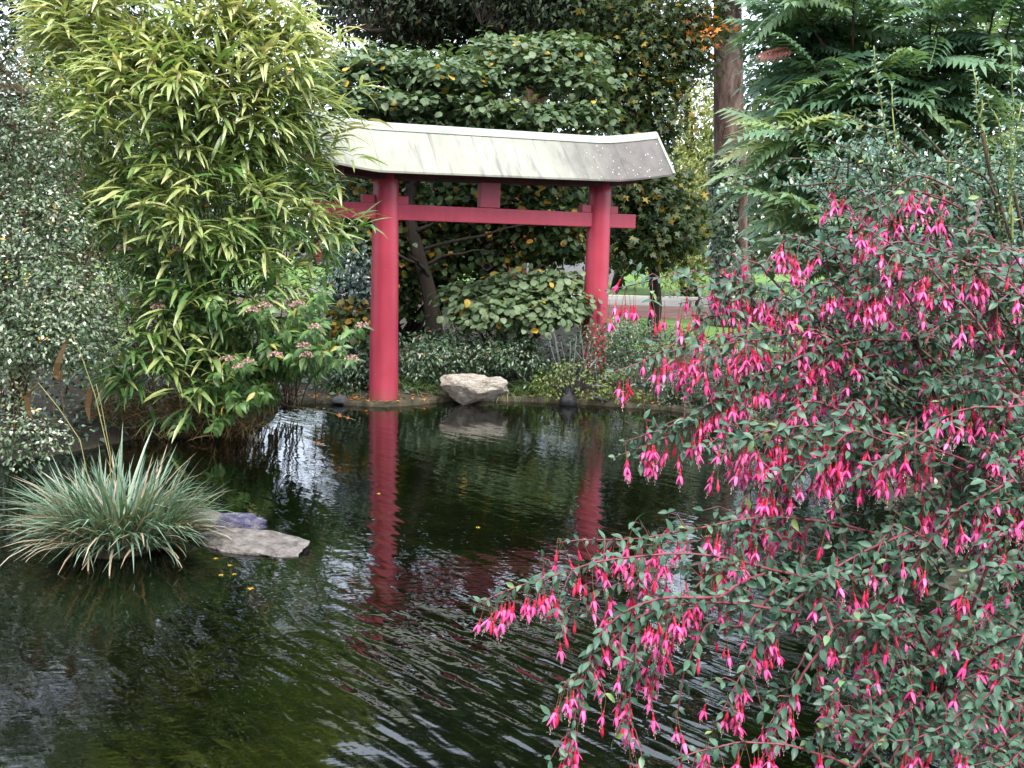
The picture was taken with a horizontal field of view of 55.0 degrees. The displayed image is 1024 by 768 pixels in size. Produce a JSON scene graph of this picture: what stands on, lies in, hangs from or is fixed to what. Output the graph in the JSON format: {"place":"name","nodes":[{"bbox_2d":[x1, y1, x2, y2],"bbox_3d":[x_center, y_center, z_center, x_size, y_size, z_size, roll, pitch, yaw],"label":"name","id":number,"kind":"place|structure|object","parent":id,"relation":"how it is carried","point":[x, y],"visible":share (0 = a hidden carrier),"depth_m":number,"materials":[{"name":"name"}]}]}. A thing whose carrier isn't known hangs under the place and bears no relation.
{"place":"outdoors","nodes":[
{"label":"outdoors","id":0,"kind":"place"},
{"bbox_2d":[11,284,927,311],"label":"path","id":1,"kind":"structure","parent":0,"point":[638,302],"depth_m":28.41,"materials":[{"name":"grey concrete"}]},
{"bbox_2d":[0,401,947,767],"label":"pond water","id":2,"kind":"structure","parent":0,"point":[348,637],"depth_m":5.38,"materials":[{"name":"liquid"}]},
{"bbox_2d":[11,383,93,502],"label":"reed stalk","id":3,"kind":"object","parent":2,"relation":"on","point":[26,397],"visible":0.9,"depth_m":6.58,"materials":[{"name":"brown plant"}]},
{"bbox_2d":[53,333,111,508],"bbox_3d":[-2.846,0.335,6.651,0.626,1.321,0.143,7,10,33],"label":"reed stalk","id":4,"kind":"object","parent":2,"relation":"on","point":[56,374],"visible":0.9,"depth_m":6.72,"materials":[{"name":"brown plant"}]},
{"bbox_2d":[0,423,241,575],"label":"sedge tuft","id":5,"kind":"object","parent":2,"relation":"in","point":[146,520],"visible":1,"depth_m":6.21,"materials":[{"name":"plant"}]},
{"bbox_2d":[85,385,115,481],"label":"reed stalk","id":6,"kind":"object","parent":5,"relation":"on","point":[88,401],"visible":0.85,"depth_m":6.79,"materials":[{"name":"brown plant"}]},
{"bbox_2d":[182,508,221,531],"bbox_3d":[-2.187,0.956,6.783,0.395,0.184,0.262,-3,9,-27],"label":"buried rock","id":7,"kind":"object","parent":2,"relation":"on","point":[210,517],"visible":0.24,"depth_m":6.74,"materials":[{"name":"grey stone"}]},
{"bbox_2d":[209,512,266,530],"bbox_3d":[-1.952,0.972,6.873,0.466,0.133,0.282,-1,8,-16],"label":"slate rock","id":8,"kind":"object","parent":2,"relation":"on","point":[247,520],"visible":0.5,"depth_m":6.83,"materials":[{"name":"grey stone"}]},
{"bbox_2d":[193,528,309,557],"bbox_3d":[-1.727,1.059,6.468,0.824,0.142,0.361,4,8,15],"label":"sloping rock","id":9,"kind":"object","parent":2,"relation":"in","point":[243,541],"visible":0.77,"depth_m":6.41,"materials":[{"name":"grey stone"}]},
{"bbox_2d":[0,250,950,299],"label":"lawn","id":10,"kind":"structure","parent":0,"point":[641,290],"depth_m":42.95,"materials":[{"name":"green plant"}]},
{"bbox_2d":[305,168,366,277],"bbox_3d":[-4.185,-5.572,30.592,4.507,5.566,3.964,-4,9,-31],"label":"background tree","id":11,"kind":"object","parent":10,"relation":"on","point":[308,233],"visible":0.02,"depth_m":30.45,"materials":[{"name":"green plant"}]},
{"bbox_2d":[464,68,628,277],"bbox_3d":[0.888,-7.764,33.303,8.191,9.372,6.938,1,8,0],"label":"background tree","id":12,"kind":"object","parent":10,"relation":"on","point":[549,97],"visible":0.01,"depth_m":32.59,"materials":[{"name":"green plant"}]},
{"bbox_2d":[527,244,623,281],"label":"garden wall","id":13,"kind":"structure","parent":10,"relation":"on","point":[578,268],"depth_m":43.63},
{"bbox_2d":[549,95,704,289],"bbox_3d":[4.041,-7.150,36.251,6.137,7.564,6.045,7,10,36],"label":"background tree","id":14,"kind":"object","parent":10,"relation":"on","point":[615,280],"visible":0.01,"depth_m":36.63,"materials":[{"name":"green plant"}]},
{"bbox_2d":[620,65,764,296],"bbox_3d":[5.932,-6.550,31.668,5.187,8.834,4.868,1,8,0],"label":"weeping tree","id":15,"kind":"object","parent":10,"relation":"on","point":[689,156],"visible":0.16,"depth_m":31.00,"materials":[{"name":"green plant"}]},
{"bbox_2d":[675,0,942,287],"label":"background tree","id":16,"kind":"object","parent":10,"relation":"on","point":[745,82],"visible":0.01,"depth_m":40.76,"materials":[{"name":"green plant"}]},
{"bbox_2d":[0,243,1023,767],"bbox_3d":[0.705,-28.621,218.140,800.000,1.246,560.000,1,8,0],"label":"ground","id":17,"kind":"structure","parent":0,"point":[112,437],"depth_m":10.73,"materials":[{"name":"green plant"}]},
{"bbox_2d":[0,0,80,238],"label":"background tree","id":18,"kind":"object","parent":17,"relation":"on","point":[1,18],"visible":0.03,"depth_m":24.77,"materials":[{"name":"green plant"}]},
{"bbox_2d":[0,100,131,372],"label":"thicket","id":19,"kind":"object","parent":17,"relation":"on","point":[37,212],"visible":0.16,"depth_m":12.55,"materials":[{"name":"green plant"}]},
{"bbox_2d":[0,30,153,475],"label":"glossy shrub","id":20,"kind":"object","parent":17,"relation":"on","point":[27,306],"visible":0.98,"depth_m":8.54,"materials":[{"name":"green plant"}]},
{"bbox_2d":[0,0,242,296],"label":"background tree","id":21,"kind":"object","parent":17,"relation":"on","point":[12,33],"visible":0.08,"depth_m":22.74,"materials":[{"name":"green plant"}]},
{"bbox_2d":[37,71,250,283],"bbox_3d":[-9.534,-5.748,26.503,6.361,6.797,4.929,1,8,0],"label":"background tree","id":22,"kind":"object","parent":17,"relation":"on","point":[234,205],"visible":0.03,"depth_m":26.50,"materials":[{"name":"green plant"}]},
{"bbox_2d":[46,121,262,370],"bbox_3d":[-4.665,-1.745,13.198,3.442,3.570,2.877,1,8,0],"label":"thicket","id":23,"kind":"object","parent":17,"relation":"on","point":[113,253],"visible":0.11,"depth_m":13.01,"materials":[{"name":"green plant"}]},
{"bbox_2d":[0,0,393,443],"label":"bamboo clump","id":24,"kind":"object","parent":17,"relation":"on","point":[152,74],"visible":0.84,"depth_m":9.46,"materials":[{"name":"plant"}]},
{"bbox_2d":[116,245,372,438],"bbox_3d":[-2.547,-0.476,10.133,2.510,1.891,2.435,1,8,0],"label":"pink headed shrub","id":25,"kind":"object","parent":17,"relation":"on","point":[303,356],"visible":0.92,"depth_m":9.42,"materials":[{"name":"green plant"}]},
{"bbox_2d":[290,406,355,420],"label":"drooping twig","id":26,"kind":"object","parent":25,"relation":"attached to","point":[339,415],"visible":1,"depth_m":9.88,"materials":[{"name":"brown wood"}]},
{"bbox_2d":[307,378,356,395],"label":"strap leaf tuft","id":27,"kind":"object","parent":17,"relation":"on","point":[333,388],"visible":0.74,"depth_m":12.52,"materials":[{"name":"green plant"}]},
{"bbox_2d":[318,378,357,395],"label":"strap leaf tuft","id":28,"kind":"object","parent":17,"relation":"on","point":[338,387],"visible":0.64,"depth_m":12.51,"materials":[{"name":"green plant"}]},
{"bbox_2d":[332,395,347,403],"bbox_3d":[-2.121,0.206,12.135,0.201,0.130,0.154,1,8,0],"label":"dark stone","id":29,"kind":"object","parent":17,"relation":"on","point":[340,399],"visible":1,"depth_m":12.08,"materials":[{"name":"grey stone"}]},
{"bbox_2d":[310,295,370,362],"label":"golden bush","id":30,"kind":"object","parent":17,"relation":"on","point":[344,318],"visible":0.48,"depth_m":13.10,"materials":[{"name":"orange plant"}]},
{"bbox_2d":[339,380,368,396],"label":"strap leaf tuft","id":31,"kind":"object","parent":17,"relation":"on","point":[357,388],"visible":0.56,"depth_m":12.54,"materials":[{"name":"green plant"}]},
{"bbox_2d":[304,223,404,340],"bbox_3d":[-2.228,-1.268,13.840,1.357,1.976,1.545,8,10,37],"label":"dark evergreen bush","id":32,"kind":"object","parent":17,"relation":"on","point":[353,284],"visible":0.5,"depth_m":13.54,"materials":[{"name":"green plant"}]},
{"bbox_2d":[318,332,399,393],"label":"shaded bush","id":33,"kind":"object","parent":17,"relation":"on","point":[358,378],"visible":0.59,"depth_m":12.59,"materials":[{"name":"green plant"}]},
{"bbox_2d":[286,0,461,309],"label":"dark tree","id":34,"kind":"object","parent":17,"relation":"on","point":[335,4],"visible":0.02,"depth_m":20.84,"materials":[{"name":"green plant"}]},
{"bbox_2d":[398,371,416,388],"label":"strap leaf tuft","id":35,"kind":"object","parent":17,"relation":"on","point":[399,383],"visible":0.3,"depth_m":12.71,"materials":[{"name":"green plant"}]},
{"bbox_2d":[398,374,435,396],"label":"strap leaf tuft","id":36,"kind":"object","parent":17,"relation":"on","point":[410,384],"visible":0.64,"depth_m":12.61,"materials":[{"name":"green plant"}]},
{"bbox_2d":[399,374,443,395],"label":"strap leaf tuft","id":37,"kind":"object","parent":17,"relation":"on","point":[429,388],"visible":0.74,"depth_m":12.71,"materials":[{"name":"green plant"}]},
{"bbox_2d":[408,375,439,390],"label":"strap leaf tuft","id":38,"kind":"object","parent":17,"relation":"on","point":[424,382],"visible":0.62,"depth_m":12.84,"materials":[{"name":"green plant"}]},
{"bbox_2d":[285,170,613,346],"bbox_3d":[-0.978,-2.013,15.286,5.156,3.108,2.656,1,8,0],"label":"yellowing tree","id":39,"kind":"object","parent":17,"relation":"on","point":[538,251],"visible":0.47,"depth_m":14.92,"materials":[{"name":"green plant"}]},
{"bbox_2d":[363,77,535,292],"bbox_3d":[-1.894,-6.035,29.208,5.874,7.019,5.428,1,8,0],"label":"background tree","id":40,"kind":"object","parent":17,"relation":"on","point":[461,97],"depth_m":28.88,"materials":[{"name":"green plant"}]},
{"bbox_2d":[273,25,632,358],"bbox_3d":[-0.966,-2.745,14.373,5.296,4.873,2.931,1,8,0],"label":"layered tree","id":41,"kind":"object","parent":17,"relation":"on","point":[452,80],"visible":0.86,"depth_m":13.62,"materials":[{"name":"green plant"}]},
{"bbox_2d":[8,290,905,323],"bbox_3d":[5.045,-1.778,24.626,70.000,0.011,4.700,1,8,0],"label":"leaf litter strip","id":42,"kind":"object","parent":17,"relation":"on","point":[668,312],"visible":0.08,"depth_m":24.60,"materials":[{"name":"plant"}]},
{"bbox_2d":[17,281,897,305],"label":"kerb","id":43,"kind":"structure","parent":17,"relation":"on","point":[632,297],"depth_m":30.09,"materials":[{"name":"grey concrete"}]},
{"bbox_2d":[284,0,665,292],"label":"dark tree","id":44,"kind":"object","parent":17,"relation":"on","point":[416,21],"visible":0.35,"depth_m":18.48,"materials":[{"name":"green plant"}]},
{"bbox_2d":[398,319,566,384],"bbox_3d":[-0.599,-0.418,13.221,2.699,1.020,1.478,1,8,0],"label":"evergreen bush","id":45,"kind":"object","parent":17,"relation":"on","point":[444,359],"visible":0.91,"depth_m":13.00,"materials":[{"name":"green plant"}]},
{"bbox_2d":[300,110,674,401],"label":"torii gate","id":46,"kind":"structure","parent":17,"relation":"on","point":[489,161],"depth_m":12.23,"materials":[{"name":"red paint"}]},
{"bbox_2d":[314,235,321,263],"bbox_3d":[-2.286,-1.689,11.586,0.086,0.545,0.030,-3,9,-28],"label":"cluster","id":47,"kind":"object","parent":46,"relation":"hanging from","point":[320,254],"visible":0.48,"depth_m":11.60,"materials":[{"name":"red plant"}]},
{"bbox_2d":[0,103,1017,278],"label":"distant woodland","id":48,"kind":"object","parent":17,"relation":"on","point":[303,250],"depth_m":60.31,"materials":[{"name":"green plant"}]},
{"bbox_2d":[493,382,527,402],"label":"strap leaf tuft","id":49,"kind":"object","parent":17,"relation":"on","point":[511,393],"visible":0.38,"depth_m":12.77,"materials":[{"name":"green plant"}]},
{"bbox_2d":[0,317,1023,767],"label":"undergrowth","id":50,"kind":"object","parent":17,"relation":"on","point":[972,587],"visible":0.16,"depth_m":11.21,"materials":[{"name":"green plant"}]},
{"bbox_2d":[427,263,602,368],"bbox_3d":[0.043,-0.898,13.619,2.481,1.555,1.925,1,8,0],"label":"round leaved bush","id":51,"kind":"object","parent":17,"relation":"on","point":[523,304],"visible":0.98,"depth_m":13.21,"materials":[{"name":"green plant"}]},
{"bbox_2d":[508,382,533,393],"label":"strap leaf tuft","id":52,"kind":"object","parent":17,"relation":"on","point":[514,388],"visible":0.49,"depth_m":13.02,"materials":[{"name":"green plant"}]},
{"bbox_2d":[506,383,549,401],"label":"strap leaf tuft","id":53,"kind":"object","parent":17,"relation":"on","point":[520,391],"visible":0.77,"depth_m":12.83,"materials":[{"name":"green plant"}]},
{"bbox_2d":[510,377,545,391],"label":"strap leaf tuft","id":54,"kind":"object","parent":17,"relation":"on","point":[527,384],"visible":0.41,"depth_m":13.15,"materials":[{"name":"green plant"}]},
{"bbox_2d":[281,395,785,433],"bbox_3d":[0.291,0.337,12.072,6.107,0.194,1.529,3,8,11],"label":"pond rim","id":55,"kind":"object","parent":17,"relation":"on","point":[439,399],"visible":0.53,"depth_m":12.30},
{"bbox_2d":[439,373,508,404],"bbox_3d":[-0.512,0.077,12.323,0.898,0.384,0.567,7,10,33],"label":"limestone rock","id":56,"kind":"object","parent":55,"relation":"on","point":[465,389],"visible":1,"depth_m":12.15,"materials":[{"name":"beige stone"}]},
{"bbox_2d":[556,373,588,405],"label":"black stem clump","id":57,"kind":"object","parent":55,"relation":"on","point":[566,399],"visible":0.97,"depth_m":12.47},
{"bbox_2d":[520,380,559,395],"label":"strap leaf tuft","id":58,"kind":"object","parent":17,"relation":"on","point":[537,388],"visible":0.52,"depth_m":12.93,"materials":[{"name":"green plant"}]},
{"bbox_2d":[519,371,567,393],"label":"strap leaf tuft","id":59,"kind":"object","parent":17,"relation":"on","point":[542,383],"visible":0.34,"depth_m":13.08,"materials":[{"name":"green plant"}]},
{"bbox_2d":[291,386,812,422],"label":"fallen leaves","id":60,"kind":"object","parent":17,"relation":"on","point":[424,399],"visible":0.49,"depth_m":12.34,"materials":[{"name":"brown plant"}]},
{"bbox_2d":[438,0,677,317],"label":"red barked tree","id":61,"kind":"object","parent":17,"relation":"on","point":[536,12],"visible":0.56,"depth_m":17.12,"materials":[{"name":"green plant"}]},
{"bbox_2d":[549,331,597,383],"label":"grey stalk plant","id":62,"kind":"object","parent":17,"relation":"on","point":[574,356],"visible":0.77,"depth_m":12.78,"materials":[{"name":"grey plant"}]},
{"bbox_2d":[529,359,650,403],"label":"yellow leaved bush","id":63,"kind":"object","parent":17,"relation":"on","point":[604,397],"visible":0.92,"depth_m":12.48,"materials":[{"name":"green plant"}]},
{"bbox_2d":[551,0,751,340],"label":"maple tree","id":64,"kind":"object","parent":17,"relation":"on","point":[666,228],"visible":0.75,"depth_m":16.05,"materials":[{"name":"green plant"}]},
{"bbox_2d":[557,314,799,415],"bbox_3d":[2.226,-0.290,12.694,2.995,1.283,1.735,7,10,34],"label":"cotoneaster bush","id":65,"kind":"object","parent":17,"relation":"on","point":[626,341],"visible":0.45,"depth_m":12.73,"materials":[{"name":"green plant"}]},
{"bbox_2d":[592,0,831,327],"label":"ivy clad tree","id":66,"kind":"object","parent":17,"relation":"on","point":[726,87],"visible":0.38,"depth_m":19.77,"materials":[{"name":"brown plant"}]},
{"bbox_2d":[471,164,1023,767],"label":"fuchsia bush","id":67,"kind":"object","parent":17,"relation":"on","point":[977,466],"visible":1,"depth_m":2.65,"materials":[{"name":"green plant"}]},
{"bbox_2d":[668,2,1023,302],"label":"background tree","id":68,"kind":"object","parent":17,"relation":"on","point":[747,101],"visible":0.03,"depth_m":26.33,"materials":[{"name":"green plant"}]},
{"bbox_2d":[698,0,1023,467],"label":"feathery tree","id":69,"kind":"object","parent":17,"relation":"on","point":[832,42],"visible":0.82,"depth_m":7.51,"materials":[{"name":"green plant"}]},
{"bbox_2d":[714,45,1023,610],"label":"leaved shrub","id":70,"kind":"object","parent":17,"relation":"on","point":[1002,227],"visible":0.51,"depth_m":3.82,"materials":[{"name":"green plant"}]},
{"bbox_2d":[776,222,1021,453],"bbox_3d":[4.234,-0.472,9.511,2.917,2.734,3.570,1,8,0],"label":"thicket","id":71,"kind":"object","parent":17,"relation":"on","point":[890,412],"visible":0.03,"depth_m":9.78,"materials":[{"name":"green plant"}]},
{"bbox_2d":[874,5,1023,248],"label":"background tree","id":72,"kind":"object","parent":17,"relation":"on","point":[1022,63],"visible":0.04,"depth_m":24.62,"materials":[{"name":"green plant"}]},
{"bbox_2d":[0,0,1023,252],"label":"sky","id":73,"kind":"structure","parent":0,"point":[744,13],"materials":[{"name":"white"}]},
{"bbox_2d":[606,317,968,352],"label":"lawn","id":74,"kind":"structure","parent":0,"point":[685,323],"depth_m":19.40,"materials":[{"name":"green plant"}]}
]}

